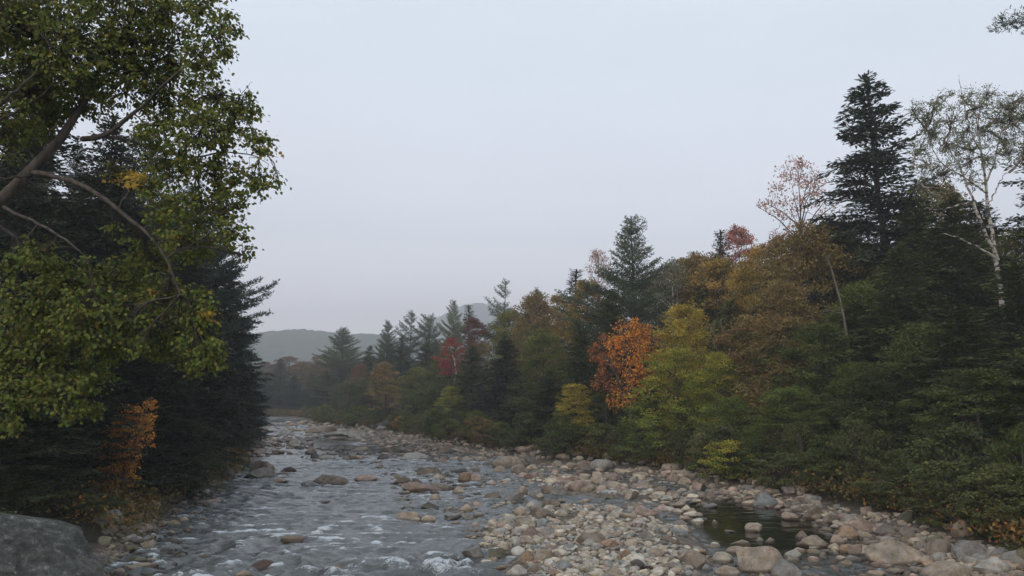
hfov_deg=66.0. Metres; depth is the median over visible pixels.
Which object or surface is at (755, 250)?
maple tree
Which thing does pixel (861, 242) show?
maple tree
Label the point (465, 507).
boulder
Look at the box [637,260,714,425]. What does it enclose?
birch tree
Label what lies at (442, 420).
shrub
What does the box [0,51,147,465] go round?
hemlock tree
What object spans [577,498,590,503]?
boulder
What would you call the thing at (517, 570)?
boulder
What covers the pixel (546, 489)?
boulder
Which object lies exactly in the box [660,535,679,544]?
boulder
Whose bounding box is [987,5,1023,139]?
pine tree
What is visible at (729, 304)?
hemlock tree
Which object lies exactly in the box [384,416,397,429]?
shrub
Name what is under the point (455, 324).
pine tree
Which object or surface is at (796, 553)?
boulder
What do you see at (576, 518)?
stone
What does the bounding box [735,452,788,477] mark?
shrub
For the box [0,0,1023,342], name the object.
sky
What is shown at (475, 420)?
shrub
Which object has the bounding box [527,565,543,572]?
boulder
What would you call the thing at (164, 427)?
hemlock tree
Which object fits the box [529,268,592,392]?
spruce tree
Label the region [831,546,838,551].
stone
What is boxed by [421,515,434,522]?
boulder
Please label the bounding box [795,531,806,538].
stone
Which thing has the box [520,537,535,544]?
boulder
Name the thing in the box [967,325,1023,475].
hemlock tree
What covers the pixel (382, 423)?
boulder
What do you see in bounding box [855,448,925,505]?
shrub
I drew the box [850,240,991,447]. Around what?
hemlock tree
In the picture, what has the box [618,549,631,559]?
boulder
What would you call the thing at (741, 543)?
boulder
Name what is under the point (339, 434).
boulder
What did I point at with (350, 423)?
shrub
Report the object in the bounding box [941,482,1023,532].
shrub
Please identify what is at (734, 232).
maple tree
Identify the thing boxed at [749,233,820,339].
maple tree
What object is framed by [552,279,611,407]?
maple tree
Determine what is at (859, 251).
hemlock tree
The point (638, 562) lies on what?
boulder
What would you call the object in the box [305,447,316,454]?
stone
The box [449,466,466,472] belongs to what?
boulder
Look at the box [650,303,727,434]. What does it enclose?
maple tree
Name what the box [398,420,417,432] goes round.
shrub
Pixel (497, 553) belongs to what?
boulder
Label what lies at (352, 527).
river
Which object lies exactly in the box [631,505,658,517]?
boulder
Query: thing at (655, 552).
boulder
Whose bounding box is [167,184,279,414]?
pine tree
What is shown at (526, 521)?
boulder
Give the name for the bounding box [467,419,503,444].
shrub
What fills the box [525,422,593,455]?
shrub
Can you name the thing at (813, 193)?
maple tree
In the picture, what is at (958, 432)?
shrub
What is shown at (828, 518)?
boulder
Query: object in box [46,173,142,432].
hemlock tree
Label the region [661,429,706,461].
shrub
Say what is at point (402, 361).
hemlock tree
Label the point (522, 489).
boulder
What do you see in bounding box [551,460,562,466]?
stone
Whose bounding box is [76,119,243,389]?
pine tree
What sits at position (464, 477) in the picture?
boulder
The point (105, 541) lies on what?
boulder
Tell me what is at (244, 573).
boulder
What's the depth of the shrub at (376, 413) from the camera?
113.08 m
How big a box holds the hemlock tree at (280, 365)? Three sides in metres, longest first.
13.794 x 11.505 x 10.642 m
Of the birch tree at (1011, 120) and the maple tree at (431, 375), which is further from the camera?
the maple tree at (431, 375)
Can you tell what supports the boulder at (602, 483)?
on the ground
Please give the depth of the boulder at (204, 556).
22.46 m
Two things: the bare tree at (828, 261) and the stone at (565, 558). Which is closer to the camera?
the stone at (565, 558)
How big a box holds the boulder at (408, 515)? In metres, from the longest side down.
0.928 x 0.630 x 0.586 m
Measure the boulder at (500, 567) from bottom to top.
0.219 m
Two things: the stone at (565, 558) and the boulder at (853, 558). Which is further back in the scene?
the boulder at (853, 558)
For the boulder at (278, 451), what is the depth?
66.69 m
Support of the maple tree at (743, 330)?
on the ground
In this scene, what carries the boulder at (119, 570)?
on the ground
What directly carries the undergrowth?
on the ground
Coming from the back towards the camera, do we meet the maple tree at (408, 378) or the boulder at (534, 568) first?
the maple tree at (408, 378)
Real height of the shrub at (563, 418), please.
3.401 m
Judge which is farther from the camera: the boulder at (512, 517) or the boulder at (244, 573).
the boulder at (512, 517)
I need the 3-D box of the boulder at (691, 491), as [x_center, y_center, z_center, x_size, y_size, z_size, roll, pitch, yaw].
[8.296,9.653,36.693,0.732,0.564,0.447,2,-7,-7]
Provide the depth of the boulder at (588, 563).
20.40 m
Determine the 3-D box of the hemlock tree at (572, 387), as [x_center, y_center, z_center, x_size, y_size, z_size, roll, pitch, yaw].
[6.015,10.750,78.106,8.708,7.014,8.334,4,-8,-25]
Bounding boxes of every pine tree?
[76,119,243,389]
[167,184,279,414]
[297,326,374,408]
[365,320,399,387]
[394,309,427,408]
[403,313,446,393]
[434,299,469,396]
[467,279,531,358]
[528,287,551,338]
[554,213,684,398]
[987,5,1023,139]
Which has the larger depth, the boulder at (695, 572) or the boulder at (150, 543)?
the boulder at (150, 543)
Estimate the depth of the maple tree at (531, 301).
83.68 m
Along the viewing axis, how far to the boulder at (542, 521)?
27.01 m
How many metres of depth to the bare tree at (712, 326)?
50.29 m
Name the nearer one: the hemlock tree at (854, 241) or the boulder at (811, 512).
the boulder at (811, 512)
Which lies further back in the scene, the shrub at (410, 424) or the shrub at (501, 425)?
the shrub at (410, 424)
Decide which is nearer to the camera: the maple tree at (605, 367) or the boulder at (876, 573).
the boulder at (876, 573)
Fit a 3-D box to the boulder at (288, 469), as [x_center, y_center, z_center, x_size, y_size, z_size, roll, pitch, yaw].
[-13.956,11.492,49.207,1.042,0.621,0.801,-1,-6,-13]
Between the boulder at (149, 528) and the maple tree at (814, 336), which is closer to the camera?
the boulder at (149, 528)
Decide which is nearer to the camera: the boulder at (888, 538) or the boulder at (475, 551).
the boulder at (475, 551)
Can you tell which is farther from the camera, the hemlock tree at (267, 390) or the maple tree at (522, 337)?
the hemlock tree at (267, 390)
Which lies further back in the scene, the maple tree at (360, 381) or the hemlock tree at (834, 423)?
the maple tree at (360, 381)
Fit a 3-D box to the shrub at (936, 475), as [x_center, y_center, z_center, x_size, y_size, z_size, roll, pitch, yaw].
[14.518,6.943,25.845,3.775,2.613,3.484,9,-14,-40]
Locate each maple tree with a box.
[87,397,159,504]
[257,361,272,371]
[266,364,286,374]
[271,356,306,374]
[288,362,310,394]
[304,355,331,393]
[323,380,369,412]
[343,363,374,405]
[350,377,375,408]
[360,361,404,415]
[393,366,443,418]
[410,357,466,418]
[431,338,465,412]
[431,350,464,407]
[432,386,471,419]
[457,341,495,402]
[460,316,488,379]
[482,310,534,410]
[502,290,570,411]
[504,318,539,410]
[505,327,576,429]
[508,343,561,411]
[537,294,572,367]
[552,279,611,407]
[552,383,598,445]
[581,248,616,339]
[583,390,638,442]
[587,332,628,438]
[602,317,667,443]
[617,346,722,450]
[617,401,667,448]
[618,270,689,373]
[628,256,715,369]
[641,342,682,417]
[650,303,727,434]
[654,251,735,380]
[677,256,744,381]
[683,321,809,446]
[687,351,748,449]
[690,317,752,393]
[697,395,767,450]
[714,224,759,291]
[717,278,835,447]
[719,257,783,423]
[725,243,798,309]
[735,386,850,462]
[736,274,779,319]
[741,221,874,405]
[748,320,875,452]
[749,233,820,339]
[756,155,844,278]
[774,222,850,311]
[791,250,842,341]
[808,360,905,441]
[809,216,879,314]
[811,361,973,461]
[812,279,897,384]
[836,263,913,335]
[862,320,991,448]
[878,366,1023,482]
[903,178,974,252]
[970,229,1023,351]
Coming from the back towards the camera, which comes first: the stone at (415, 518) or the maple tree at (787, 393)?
the maple tree at (787, 393)
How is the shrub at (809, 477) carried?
on the ground
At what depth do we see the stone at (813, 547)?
23.87 m
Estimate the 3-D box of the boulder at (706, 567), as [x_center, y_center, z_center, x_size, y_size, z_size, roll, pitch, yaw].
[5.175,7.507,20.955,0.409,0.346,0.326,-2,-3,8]
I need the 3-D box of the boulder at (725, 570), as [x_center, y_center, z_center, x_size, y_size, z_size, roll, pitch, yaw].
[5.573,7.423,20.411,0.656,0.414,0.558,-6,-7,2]
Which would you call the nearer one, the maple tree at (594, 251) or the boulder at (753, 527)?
the boulder at (753, 527)
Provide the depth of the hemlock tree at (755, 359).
59.69 m
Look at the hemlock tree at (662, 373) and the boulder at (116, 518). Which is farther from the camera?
the hemlock tree at (662, 373)
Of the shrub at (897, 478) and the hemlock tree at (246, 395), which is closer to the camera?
the shrub at (897, 478)
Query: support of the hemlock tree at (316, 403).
on the ground
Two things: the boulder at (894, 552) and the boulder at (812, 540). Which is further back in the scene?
the boulder at (812, 540)
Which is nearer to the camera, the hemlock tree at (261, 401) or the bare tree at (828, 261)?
the bare tree at (828, 261)
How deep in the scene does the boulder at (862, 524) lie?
26.90 m
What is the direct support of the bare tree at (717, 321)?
on the ground
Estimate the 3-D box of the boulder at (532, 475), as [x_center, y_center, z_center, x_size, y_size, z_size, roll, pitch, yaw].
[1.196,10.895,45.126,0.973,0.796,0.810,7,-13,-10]
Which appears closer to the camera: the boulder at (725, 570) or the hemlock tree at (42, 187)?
the boulder at (725, 570)
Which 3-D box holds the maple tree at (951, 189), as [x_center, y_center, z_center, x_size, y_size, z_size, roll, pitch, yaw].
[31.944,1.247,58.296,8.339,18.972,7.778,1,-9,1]
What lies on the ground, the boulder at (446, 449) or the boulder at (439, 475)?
the boulder at (446, 449)
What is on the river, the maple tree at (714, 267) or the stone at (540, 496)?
the stone at (540, 496)
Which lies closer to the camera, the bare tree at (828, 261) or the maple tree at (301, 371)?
the bare tree at (828, 261)
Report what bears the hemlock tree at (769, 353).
on the ground
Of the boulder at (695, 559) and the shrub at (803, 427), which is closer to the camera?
the boulder at (695, 559)
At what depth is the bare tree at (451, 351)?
99.64 m
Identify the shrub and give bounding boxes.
[0,475,78,515]
[0,508,21,514]
[64,493,133,519]
[311,410,319,421]
[313,405,331,422]
[318,409,336,422]
[330,409,345,422]
[341,414,354,423]
[344,405,356,417]
[344,418,364,425]
[345,406,370,421]
[370,408,388,426]
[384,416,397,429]
[392,413,416,430]
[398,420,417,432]
[418,410,445,438]
[419,409,453,435]
[419,410,441,429]
[431,418,462,435]
[431,419,463,439]
[450,426,475,439]
[456,410,489,441]
[457,415,499,442]
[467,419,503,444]
[487,421,513,448]
[504,432,534,450]
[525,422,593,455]
[543,411,577,443]
[547,415,578,451]
[603,428,637,461]
[611,430,673,462]
[644,430,684,459]
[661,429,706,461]
[667,452,702,466]
[678,423,752,474]
[685,424,735,463]
[688,439,760,479]
[703,446,757,464]
[727,445,785,474]
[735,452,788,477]
[742,452,819,488]
[775,420,827,469]
[782,452,826,479]
[792,449,888,484]
[796,466,855,487]
[799,433,878,478]
[825,416,896,486]
[850,473,942,507]
[852,478,867,493]
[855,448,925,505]
[892,421,1018,493]
[894,459,1000,526]
[929,468,993,508]
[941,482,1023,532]
[945,462,1023,526]
[977,529,1009,538]
[982,422,1023,502]
[1004,545,1023,550]
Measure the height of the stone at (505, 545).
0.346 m
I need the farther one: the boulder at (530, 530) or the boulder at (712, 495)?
the boulder at (712, 495)
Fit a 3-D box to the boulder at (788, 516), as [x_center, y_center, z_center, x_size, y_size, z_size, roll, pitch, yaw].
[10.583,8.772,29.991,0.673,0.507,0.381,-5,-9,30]
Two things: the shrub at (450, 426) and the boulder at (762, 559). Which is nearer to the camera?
the boulder at (762, 559)
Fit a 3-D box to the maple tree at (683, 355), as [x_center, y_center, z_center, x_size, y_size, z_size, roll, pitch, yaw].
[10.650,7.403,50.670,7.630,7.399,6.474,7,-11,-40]
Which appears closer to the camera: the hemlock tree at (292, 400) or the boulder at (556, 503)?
the boulder at (556, 503)
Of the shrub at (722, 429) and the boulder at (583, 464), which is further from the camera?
the boulder at (583, 464)
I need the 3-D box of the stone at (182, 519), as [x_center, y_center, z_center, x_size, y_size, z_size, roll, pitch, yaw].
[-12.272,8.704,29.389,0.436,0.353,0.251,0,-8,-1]
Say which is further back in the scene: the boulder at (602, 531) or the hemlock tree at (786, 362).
the hemlock tree at (786, 362)
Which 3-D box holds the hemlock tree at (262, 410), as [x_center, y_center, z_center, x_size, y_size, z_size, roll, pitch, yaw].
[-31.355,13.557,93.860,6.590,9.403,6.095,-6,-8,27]
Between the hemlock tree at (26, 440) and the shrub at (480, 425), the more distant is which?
the shrub at (480, 425)
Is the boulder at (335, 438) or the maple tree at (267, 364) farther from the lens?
the maple tree at (267, 364)
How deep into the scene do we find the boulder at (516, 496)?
35.31 m
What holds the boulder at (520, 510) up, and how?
on the ground
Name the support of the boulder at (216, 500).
in the river
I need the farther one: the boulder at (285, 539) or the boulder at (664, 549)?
the boulder at (285, 539)
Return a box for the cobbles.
[97,420,1023,575]
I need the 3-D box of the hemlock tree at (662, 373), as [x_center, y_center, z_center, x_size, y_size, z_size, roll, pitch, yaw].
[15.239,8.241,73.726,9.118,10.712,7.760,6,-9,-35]
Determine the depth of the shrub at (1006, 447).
24.50 m
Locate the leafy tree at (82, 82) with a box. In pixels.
[0,0,291,438]
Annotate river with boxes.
[103,417,924,575]
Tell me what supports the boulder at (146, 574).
on the river
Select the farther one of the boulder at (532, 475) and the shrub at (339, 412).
the shrub at (339, 412)
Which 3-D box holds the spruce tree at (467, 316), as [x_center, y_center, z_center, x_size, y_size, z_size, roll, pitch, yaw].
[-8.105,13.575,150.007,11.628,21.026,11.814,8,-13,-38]
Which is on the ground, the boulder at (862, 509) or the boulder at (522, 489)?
the boulder at (862, 509)
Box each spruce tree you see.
[0,147,16,240]
[0,211,52,404]
[64,171,151,372]
[456,305,491,381]
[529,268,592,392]
[708,229,734,318]
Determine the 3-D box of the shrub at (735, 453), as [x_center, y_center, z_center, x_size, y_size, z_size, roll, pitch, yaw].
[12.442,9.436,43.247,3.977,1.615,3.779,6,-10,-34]
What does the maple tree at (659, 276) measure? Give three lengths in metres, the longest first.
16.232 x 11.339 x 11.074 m
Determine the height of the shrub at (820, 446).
2.601 m
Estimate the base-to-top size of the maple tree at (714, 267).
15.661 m
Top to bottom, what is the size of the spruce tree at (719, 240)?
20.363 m
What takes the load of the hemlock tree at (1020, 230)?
on the ground
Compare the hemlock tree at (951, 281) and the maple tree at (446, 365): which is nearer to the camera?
the hemlock tree at (951, 281)
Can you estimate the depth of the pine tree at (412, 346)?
155.81 m
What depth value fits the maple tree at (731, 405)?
44.99 m
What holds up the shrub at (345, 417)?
on the ground
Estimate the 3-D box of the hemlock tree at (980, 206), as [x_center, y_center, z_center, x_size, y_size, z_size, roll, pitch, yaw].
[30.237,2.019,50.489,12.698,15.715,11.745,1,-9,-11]
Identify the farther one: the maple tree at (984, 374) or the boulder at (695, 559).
the maple tree at (984, 374)
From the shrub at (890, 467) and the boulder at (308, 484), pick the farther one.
the boulder at (308, 484)
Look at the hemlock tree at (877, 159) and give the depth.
53.21 m
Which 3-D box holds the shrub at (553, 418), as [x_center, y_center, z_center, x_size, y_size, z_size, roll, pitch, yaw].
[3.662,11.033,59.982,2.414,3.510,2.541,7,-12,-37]
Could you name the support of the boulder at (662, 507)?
on the ground
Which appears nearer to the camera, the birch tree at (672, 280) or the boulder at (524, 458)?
the boulder at (524, 458)
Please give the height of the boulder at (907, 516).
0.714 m
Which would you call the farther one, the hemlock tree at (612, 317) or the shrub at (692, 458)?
the hemlock tree at (612, 317)
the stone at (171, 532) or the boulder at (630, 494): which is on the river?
the stone at (171, 532)
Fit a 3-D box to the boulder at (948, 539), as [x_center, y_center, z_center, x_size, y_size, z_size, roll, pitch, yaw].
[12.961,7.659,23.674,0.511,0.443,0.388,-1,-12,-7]
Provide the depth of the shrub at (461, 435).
75.13 m
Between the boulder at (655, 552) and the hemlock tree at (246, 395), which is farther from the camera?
the hemlock tree at (246, 395)
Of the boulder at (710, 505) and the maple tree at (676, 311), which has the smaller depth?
the boulder at (710, 505)
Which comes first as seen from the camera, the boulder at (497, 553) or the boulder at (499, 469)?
the boulder at (497, 553)
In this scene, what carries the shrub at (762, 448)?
on the ground
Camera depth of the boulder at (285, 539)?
25.36 m
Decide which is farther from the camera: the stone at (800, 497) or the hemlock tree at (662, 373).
the hemlock tree at (662, 373)
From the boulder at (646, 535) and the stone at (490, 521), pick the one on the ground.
the boulder at (646, 535)
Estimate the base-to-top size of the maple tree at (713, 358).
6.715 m
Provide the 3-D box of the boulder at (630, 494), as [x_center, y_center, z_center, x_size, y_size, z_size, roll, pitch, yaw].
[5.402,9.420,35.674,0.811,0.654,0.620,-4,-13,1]
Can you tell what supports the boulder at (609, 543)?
on the ground
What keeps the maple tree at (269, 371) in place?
on the ground
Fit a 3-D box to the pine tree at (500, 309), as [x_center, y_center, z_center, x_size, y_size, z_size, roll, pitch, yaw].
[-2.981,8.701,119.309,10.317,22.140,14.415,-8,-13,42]
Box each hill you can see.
[233,329,489,375]
[404,303,569,358]
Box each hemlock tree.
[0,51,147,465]
[0,156,44,290]
[0,157,54,286]
[0,161,60,463]
[0,323,102,513]
[3,287,153,504]
[4,111,183,467]
[7,187,74,314]
[41,128,60,222]
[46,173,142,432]
[58,310,216,493]
[60,135,84,220]
[96,220,261,471]
[109,223,214,458]
[147,396,234,497]
[170,326,255,466]
[191,203,266,441]
[207,376,264,451]
[208,261,273,453]
[229,325,274,440]
[248,363,274,436]
[257,372,279,406]
[268,358,290,403]
[278,375,305,405]
[298,371,337,415]
[343,345,376,409]
[365,354,391,408]
[374,352,403,415]
[379,336,416,415]
[400,338,442,414]
[440,345,490,419]
[464,336,531,426]
[496,370,576,443]
[535,361,601,421]
[540,319,622,437]
[569,287,658,432]
[603,354,672,428]
[639,322,692,427]
[657,284,717,425]
[681,297,766,435]
[689,303,750,431]
[702,309,774,426]
[727,302,812,434]
[753,294,829,433]
[773,69,1005,434]
[782,300,892,441]
[800,236,879,404]
[805,382,894,454]
[815,281,992,450]
[822,246,880,384]
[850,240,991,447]
[860,189,980,351]
[864,303,1022,469]
[872,381,980,468]
[898,244,999,434]
[905,192,1023,433]
[931,241,995,349]
[949,199,1022,431]
[949,259,1023,454]
[967,253,1013,348]
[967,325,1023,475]
[975,277,1013,360]
[981,134,1023,401]
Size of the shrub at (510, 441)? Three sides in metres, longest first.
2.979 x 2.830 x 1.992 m
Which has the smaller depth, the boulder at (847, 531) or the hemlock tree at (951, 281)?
the boulder at (847, 531)
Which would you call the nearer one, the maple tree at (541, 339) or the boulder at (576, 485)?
the boulder at (576, 485)
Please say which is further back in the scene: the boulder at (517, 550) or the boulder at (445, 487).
the boulder at (445, 487)
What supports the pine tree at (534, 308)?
on the ground
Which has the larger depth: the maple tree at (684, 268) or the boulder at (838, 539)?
the maple tree at (684, 268)
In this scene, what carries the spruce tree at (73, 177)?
on the ground
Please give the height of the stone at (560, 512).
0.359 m
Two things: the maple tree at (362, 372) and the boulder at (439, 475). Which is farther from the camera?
the maple tree at (362, 372)
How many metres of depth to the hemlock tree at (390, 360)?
142.37 m
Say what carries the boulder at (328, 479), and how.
in the river
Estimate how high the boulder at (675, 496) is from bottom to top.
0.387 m
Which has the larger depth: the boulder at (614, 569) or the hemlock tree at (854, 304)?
the hemlock tree at (854, 304)
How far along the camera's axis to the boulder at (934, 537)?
23.49 m
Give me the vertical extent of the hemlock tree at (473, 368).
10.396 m
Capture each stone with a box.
[167,530,175,535]
[177,517,187,521]
[289,438,300,443]
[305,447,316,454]
[352,455,362,458]
[410,516,420,521]
[470,474,480,480]
[488,519,497,523]
[499,542,509,549]
[510,536,520,543]
[529,490,539,495]
[536,493,543,499]
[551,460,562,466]
[553,551,561,556]
[556,509,567,515]
[560,556,569,561]
[563,544,573,549]
[573,516,582,521]
[605,495,614,498]
[674,555,682,561]
[681,505,689,511]
[681,515,691,520]
[707,483,716,487]
[709,542,719,546]
[765,537,774,543]
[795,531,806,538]
[796,495,803,500]
[809,546,819,549]
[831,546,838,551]
[908,568,918,573]
[923,560,932,565]
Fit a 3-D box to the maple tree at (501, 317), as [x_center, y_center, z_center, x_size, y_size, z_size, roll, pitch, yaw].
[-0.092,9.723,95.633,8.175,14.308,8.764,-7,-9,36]
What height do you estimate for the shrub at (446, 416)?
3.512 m
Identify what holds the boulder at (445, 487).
in the river
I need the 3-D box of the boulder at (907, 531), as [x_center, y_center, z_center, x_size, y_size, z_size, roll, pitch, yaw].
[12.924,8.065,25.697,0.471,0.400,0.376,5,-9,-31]
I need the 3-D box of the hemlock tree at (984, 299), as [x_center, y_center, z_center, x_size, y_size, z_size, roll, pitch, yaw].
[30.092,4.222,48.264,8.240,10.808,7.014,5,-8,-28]
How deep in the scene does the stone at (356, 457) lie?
60.18 m
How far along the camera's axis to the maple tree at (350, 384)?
152.79 m
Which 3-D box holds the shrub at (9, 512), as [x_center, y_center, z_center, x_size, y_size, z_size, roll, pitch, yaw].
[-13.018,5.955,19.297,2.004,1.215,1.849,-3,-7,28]
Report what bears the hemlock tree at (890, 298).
on the ground
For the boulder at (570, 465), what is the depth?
51.94 m
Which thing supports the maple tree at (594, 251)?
on the ground
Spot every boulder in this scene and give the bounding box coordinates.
[0,513,104,575]
[93,509,123,526]
[97,536,111,546]
[113,568,125,574]
[122,565,141,569]
[125,545,139,551]
[129,522,153,532]
[129,556,147,561]
[133,562,158,567]
[139,539,155,547]
[141,573,153,575]
[198,554,209,557]
[205,499,220,502]
[221,466,234,480]
[235,570,252,575]
[240,452,252,462]
[244,467,274,477]
[249,461,274,471]
[250,559,274,570]
[272,449,284,453]
[273,478,286,482]
[279,430,292,434]
[280,535,304,543]
[281,467,296,471]
[301,481,320,486]
[305,425,336,432]
[313,475,348,484]
[323,431,365,436]
[328,436,345,439]
[354,474,376,481]
[374,420,388,427]
[394,476,410,483]
[397,511,420,519]
[401,482,442,491]
[402,505,413,509]
[421,502,438,509]
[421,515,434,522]
[430,494,441,499]
[433,473,444,478]
[435,484,451,490]
[439,446,451,452]
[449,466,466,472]
[453,486,465,493]
[458,472,471,481]
[458,504,472,511]
[461,545,483,557]
[484,492,501,497]
[488,548,506,558]
[491,565,505,570]
[492,466,506,471]
[504,493,523,500]
[506,564,527,575]
[507,515,516,520]
[511,464,528,473]
[511,546,524,555]
[513,506,527,514]
[515,518,533,525]
[516,486,527,494]
[518,456,526,461]
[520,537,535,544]
[520,550,533,562]
[521,526,537,535]
[524,472,538,478]
[525,502,535,506]
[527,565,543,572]
[530,507,555,518]
[531,501,544,509]
[535,549,552,560]
[537,518,547,526]
[540,527,553,534]
[541,485,553,493]
[541,499,560,506]
[550,485,567,494]
[565,462,575,468]
[565,477,577,480]
[567,480,587,490]
[574,468,591,475]
[576,460,589,468]
[576,532,605,543]
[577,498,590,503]
[583,559,592,568]
[591,476,602,482]
[597,529,606,534]
[598,481,608,489]
[600,539,618,547]
[606,473,621,480]
[608,565,622,575]
[609,511,618,517]
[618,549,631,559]
[619,513,636,518]
[620,501,641,508]
[625,489,639,498]
[630,559,644,568]
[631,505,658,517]
[639,531,653,538]
[646,548,664,556]
[652,546,667,552]
[653,486,670,492]
[657,504,667,511]
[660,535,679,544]
[661,562,677,567]
[667,474,678,481]
[671,494,679,499]
[673,500,685,506]
[673,520,686,525]
[678,477,691,484]
[683,489,696,495]
[683,549,712,568]
[689,512,702,517]
[690,570,701,575]
[692,481,705,490]
[701,564,712,570]
[702,503,717,508]
[704,491,716,498]
[714,565,739,575]
[717,489,729,495]
[725,546,741,553]
[730,540,750,545]
[735,546,783,573]
[745,523,761,531]
[753,494,777,506]
[771,559,802,575]
[781,512,799,519]
[783,480,798,493]
[783,549,801,559]
[799,535,827,548]
[801,506,822,519]
[802,503,815,510]
[820,514,836,523]
[827,543,838,549]
[830,534,844,544]
[837,525,858,538]
[839,544,850,552]
[841,555,862,561]
[842,514,854,521]
[847,544,862,555]
[850,518,874,532]
[860,506,872,513]
[864,540,922,565]
[866,570,885,575]
[874,524,894,535]
[878,537,897,542]
[884,568,905,574]
[897,510,913,523]
[900,531,916,543]
[901,529,916,536]
[919,561,975,575]
[925,535,943,542]
[926,539,951,554]
[941,535,953,542]
[942,523,953,529]
[951,519,972,536]
[951,540,985,558]
[972,556,1010,574]
[989,549,1008,554]
[1016,548,1023,559]
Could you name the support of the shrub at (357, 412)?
on the ground
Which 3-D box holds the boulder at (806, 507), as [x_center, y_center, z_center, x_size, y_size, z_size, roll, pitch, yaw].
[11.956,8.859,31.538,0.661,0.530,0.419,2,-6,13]
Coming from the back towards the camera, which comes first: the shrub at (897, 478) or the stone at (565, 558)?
the shrub at (897, 478)
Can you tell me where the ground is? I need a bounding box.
[0,375,1023,575]
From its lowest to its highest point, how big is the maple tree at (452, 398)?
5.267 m
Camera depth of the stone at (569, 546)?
22.76 m
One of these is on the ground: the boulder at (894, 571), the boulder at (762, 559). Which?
the boulder at (762, 559)
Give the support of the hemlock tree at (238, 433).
on the ground
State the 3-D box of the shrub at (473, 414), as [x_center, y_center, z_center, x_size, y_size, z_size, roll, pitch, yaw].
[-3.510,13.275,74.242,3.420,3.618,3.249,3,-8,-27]
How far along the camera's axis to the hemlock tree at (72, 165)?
82.57 m
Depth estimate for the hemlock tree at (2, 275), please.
27.74 m
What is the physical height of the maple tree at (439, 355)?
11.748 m
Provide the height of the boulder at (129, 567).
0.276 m
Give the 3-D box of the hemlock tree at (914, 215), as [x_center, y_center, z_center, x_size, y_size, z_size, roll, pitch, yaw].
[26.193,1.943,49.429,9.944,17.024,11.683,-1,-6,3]
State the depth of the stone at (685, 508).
32.09 m
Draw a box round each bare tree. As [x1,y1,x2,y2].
[444,345,457,414]
[704,323,721,425]
[711,315,738,435]
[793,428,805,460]
[821,251,854,397]
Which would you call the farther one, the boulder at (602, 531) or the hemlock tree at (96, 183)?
the hemlock tree at (96, 183)
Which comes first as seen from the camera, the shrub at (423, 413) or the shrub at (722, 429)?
the shrub at (722, 429)
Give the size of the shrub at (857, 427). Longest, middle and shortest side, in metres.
3.641 x 2.739 x 2.663 m
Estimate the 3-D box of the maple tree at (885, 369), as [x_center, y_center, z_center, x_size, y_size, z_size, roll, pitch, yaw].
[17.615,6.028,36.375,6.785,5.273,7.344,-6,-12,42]
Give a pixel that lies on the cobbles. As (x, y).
(1012, 559)
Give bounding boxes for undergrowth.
[4,408,1023,555]
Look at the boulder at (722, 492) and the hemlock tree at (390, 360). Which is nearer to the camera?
the boulder at (722, 492)
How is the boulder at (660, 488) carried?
on the ground
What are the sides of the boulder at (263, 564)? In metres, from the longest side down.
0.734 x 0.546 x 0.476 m
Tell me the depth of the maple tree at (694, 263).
73.91 m
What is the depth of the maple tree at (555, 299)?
99.43 m
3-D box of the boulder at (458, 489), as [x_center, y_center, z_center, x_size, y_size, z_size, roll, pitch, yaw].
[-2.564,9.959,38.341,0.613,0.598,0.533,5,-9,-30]
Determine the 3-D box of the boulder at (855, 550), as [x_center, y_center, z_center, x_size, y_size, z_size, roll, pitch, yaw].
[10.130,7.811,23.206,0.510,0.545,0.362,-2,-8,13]
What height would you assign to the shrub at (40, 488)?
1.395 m
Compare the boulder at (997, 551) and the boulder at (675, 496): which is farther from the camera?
the boulder at (675, 496)
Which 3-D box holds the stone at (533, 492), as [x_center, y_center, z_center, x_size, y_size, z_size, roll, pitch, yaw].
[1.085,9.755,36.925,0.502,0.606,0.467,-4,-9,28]
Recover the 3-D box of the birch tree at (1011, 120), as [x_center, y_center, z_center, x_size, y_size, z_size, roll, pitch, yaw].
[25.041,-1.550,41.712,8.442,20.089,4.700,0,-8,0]
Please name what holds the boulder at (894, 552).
on the ground
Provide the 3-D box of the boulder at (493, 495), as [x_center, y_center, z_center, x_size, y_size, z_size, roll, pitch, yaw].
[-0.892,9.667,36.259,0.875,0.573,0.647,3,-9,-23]
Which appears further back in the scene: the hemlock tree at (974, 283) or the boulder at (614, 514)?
the hemlock tree at (974, 283)
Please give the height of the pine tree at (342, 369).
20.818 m
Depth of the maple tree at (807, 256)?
60.27 m
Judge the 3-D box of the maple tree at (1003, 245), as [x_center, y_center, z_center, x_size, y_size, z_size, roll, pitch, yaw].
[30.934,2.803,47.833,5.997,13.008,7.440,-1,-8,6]
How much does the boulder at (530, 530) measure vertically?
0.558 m
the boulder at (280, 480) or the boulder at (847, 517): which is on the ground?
the boulder at (847, 517)
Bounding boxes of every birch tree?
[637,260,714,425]
[904,81,1023,380]
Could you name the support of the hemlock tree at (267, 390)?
on the ground
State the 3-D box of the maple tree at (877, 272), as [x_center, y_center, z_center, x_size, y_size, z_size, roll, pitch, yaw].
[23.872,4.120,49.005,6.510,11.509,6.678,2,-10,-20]
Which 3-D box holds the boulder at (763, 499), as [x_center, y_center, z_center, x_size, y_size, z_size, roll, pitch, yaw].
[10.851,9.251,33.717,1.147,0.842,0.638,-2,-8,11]

